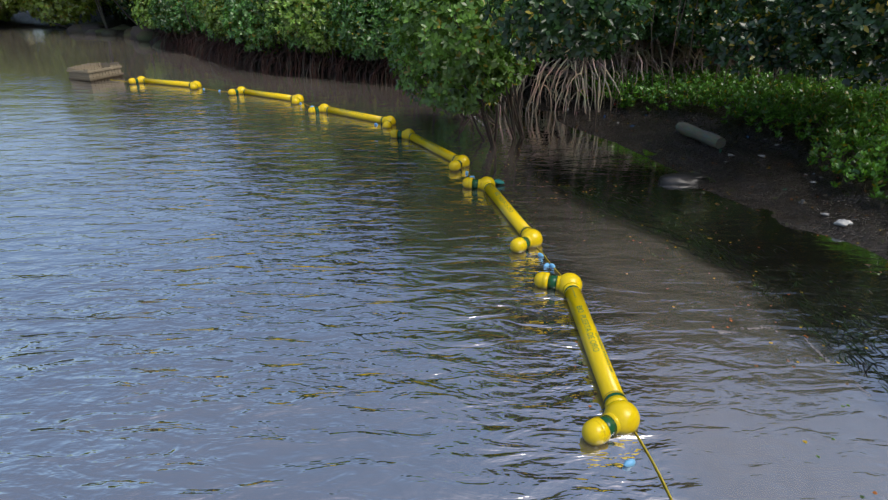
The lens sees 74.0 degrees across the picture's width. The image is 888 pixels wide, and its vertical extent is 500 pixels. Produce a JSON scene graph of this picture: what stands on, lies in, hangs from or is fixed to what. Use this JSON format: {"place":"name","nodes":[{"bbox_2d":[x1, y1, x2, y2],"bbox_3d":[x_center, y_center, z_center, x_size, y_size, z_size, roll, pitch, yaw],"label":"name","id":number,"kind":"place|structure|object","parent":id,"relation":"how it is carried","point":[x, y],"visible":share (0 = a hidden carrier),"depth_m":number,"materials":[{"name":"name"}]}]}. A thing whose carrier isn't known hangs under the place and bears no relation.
{"place":"outdoors","nodes":[
{"label":"outdoors","id":0,"kind":"place"},
{"bbox_2d":[205,88,672,499],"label":"rope","id":1,"kind":"object","parent":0,"point":[656,468],"visible":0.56,"depth_m":6.23,"materials":[{"name":"yellow fabric"}]},
{"bbox_2d":[0,27,887,499],"bbox_3d":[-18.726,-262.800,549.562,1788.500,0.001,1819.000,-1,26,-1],"label":"river water","id":2,"kind":"structure","parent":0,"point":[214,293],"depth_m":8.87,"materials":[{"name":"liquid"}]},
{"bbox_2d":[66,62,123,81],"bbox_3d":[-15.726,-7.924,26.637,1.613,0.908,1.613,12,30,27],"label":"wooden crate","id":3,"kind":"object","parent":2,"relation":"on","point":[93,72],"visible":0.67,"depth_m":26.26,"materials":[{"name":"brown wood"}]},
{"bbox_2d":[128,76,201,89],"bbox_3d":[-11.786,-7.059,24.994,3.646,0.400,0.760,10,24,20],"label":"boom segment","id":4,"kind":"object","parent":2,"relation":"in","point":[194,85],"visible":0.94,"depth_m":25.08,"materials":[{"name":"yellow plastic"}]},
{"bbox_2d":[228,86,303,104],"bbox_3d":[-6.815,-5.918,22.670,3.621,0.400,0.765,15,28,27],"label":"boom segment","id":5,"kind":"object","parent":2,"relation":"in","point":[296,99],"visible":0.94,"depth_m":22.73,"materials":[{"name":"yellow plastic"}]},
{"bbox_2d":[308,103,395,128],"bbox_3d":[-3.082,-4.473,19.754,3.776,0.400,0.720,18,37,33],"label":"boom segment","id":6,"kind":"object","parent":2,"relation":"in","point":[388,122],"visible":0.96,"depth_m":19.71,"materials":[{"name":"yellow plastic"}]},
{"bbox_2d":[203,88,635,466],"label":"small blue floats","id":7,"kind":"object","parent":2,"relation":"on","point":[629,463],"visible":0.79,"depth_m":10.11,"materials":[{"name":"blue plastic"}]},
{"bbox_2d":[390,129,469,171],"bbox_3d":[-0.431,-2.812,16.293,0.710,0.400,3.820,-10,28,-28],"label":"boom segment","id":8,"kind":"object","parent":2,"relation":"in","point":[457,162],"visible":1,"depth_m":16.07,"materials":[{"name":"yellow plastic"}]},
{"bbox_2d":[462,176,542,252],"bbox_3d":[1.153,-0.822,12.215,0.743,0.400,3.735,-3,26,-12],"label":"boom segment","id":9,"kind":"object","parent":2,"relation":"in","point":[530,238],"visible":0.98,"depth_m":11.75,"materials":[{"name":"yellow plastic"}]},
{"bbox_2d":[494,179,504,183],"bbox_3d":[1.293,-1.609,13.888,0.279,0.123,0.236,-1,26,-1],"label":"bottle","id":10,"kind":"object","parent":9,"relation":"on","point":[498,181],"visible":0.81,"depth_m":13.81,"materials":[{"name":"teal plastic"}]},
{"bbox_2d":[242,88,887,498],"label":"floating leaves","id":11,"kind":"object","parent":2,"relation":"on","point":[564,188],"visible":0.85,"depth_m":9.32,"materials":[{"name":"brown plant"}]},
{"bbox_2d":[534,272,639,445],"bbox_3d":[1.830,1.248,7.982,0.750,0.400,3.713,1,26,-1],"label":"boom segment","id":12,"kind":"object","parent":2,"relation":"in","point":[620,415],"visible":1,"depth_m":7.25,"materials":[{"name":"yellow plastic"}]},
{"bbox_2d":[0,2,887,259],"bbox_3d":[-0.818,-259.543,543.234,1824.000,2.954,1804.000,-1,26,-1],"label":"muddy bank","id":13,"kind":"structure","parent":0,"point":[662,141],"depth_m":15.25,"materials":[{"name":"brown soil"}]},
{"bbox_2d":[0,0,157,28],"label":"mangrove trees","id":14,"kind":"object","parent":13,"relation":"on","point":[10,8],"depth_m":44.68,"materials":[{"name":"green plant"}]},
{"bbox_2d":[66,22,178,47],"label":"shore rocks","id":15,"kind":"object","parent":13,"relation":"on","point":[143,34],"visible":0.65,"depth_m":42.00,"materials":[{"name":"grey stone"}]},
{"bbox_2d":[150,2,455,87],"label":"mangrove roots","id":16,"kind":"object","parent":13,"relation":"on","point":[317,63],"visible":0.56,"depth_m":27.86,"materials":[{"name":"brown plant"}]},
{"bbox_2d":[128,0,683,61],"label":"mangrove row leaves","id":17,"kind":"object","parent":13,"relation":"on","point":[317,25],"visible":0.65,"depth_m":25.97,"materials":[{"name":"green plant"}]},
{"bbox_2d":[126,0,789,76],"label":"leaves","id":18,"kind":"object","parent":13,"relation":"on","point":[668,55],"depth_m":21.27,"materials":[{"name":"green plant"}]},
{"bbox_2d":[384,0,887,148],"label":"mangrove trees","id":19,"kind":"object","parent":13,"relation":"on","point":[825,37],"depth_m":13.18,"materials":[{"name":"green plant"}]},
{"bbox_2d":[658,172,708,185],"bbox_3d":[5.730,-1.650,14.073,1.232,0.347,0.568,-1,26,-1],"label":"garbage bag","id":20,"kind":"object","parent":13,"relation":"on","point":[685,178],"visible":0.71,"depth_m":13.93,"materials":[{"name":"black plastic"}]},
{"bbox_2d":[500,0,885,130],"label":"mangrove roots","id":21,"kind":"object","parent":13,"relation":"on","point":[644,55],"visible":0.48,"depth_m":20.64,"materials":[{"name":"brown plant"}]},
{"bbox_2d":[676,122,725,148],"bbox_3d":[7.058,-3.180,16.267,0.360,0.356,1.761,-7,27,-14],"label":"pipe","id":22,"kind":"object","parent":13,"relation":"on","point":[711,139],"visible":0.96,"depth_m":16.03,"materials":[{"name":"grey plastic"}]},
{"bbox_2d":[531,85,887,235],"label":"litter","id":23,"kind":"object","parent":13,"relation":"on","point":[842,222],"visible":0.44,"depth_m":12.73,"materials":[{"name":"white plastic"}]},
{"bbox_2d":[570,62,887,206],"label":"seedling plants","id":24,"kind":"object","parent":13,"relation":"on","point":[801,86],"depth_m":16.25,"materials":[{"name":"green plant"}]}
]}

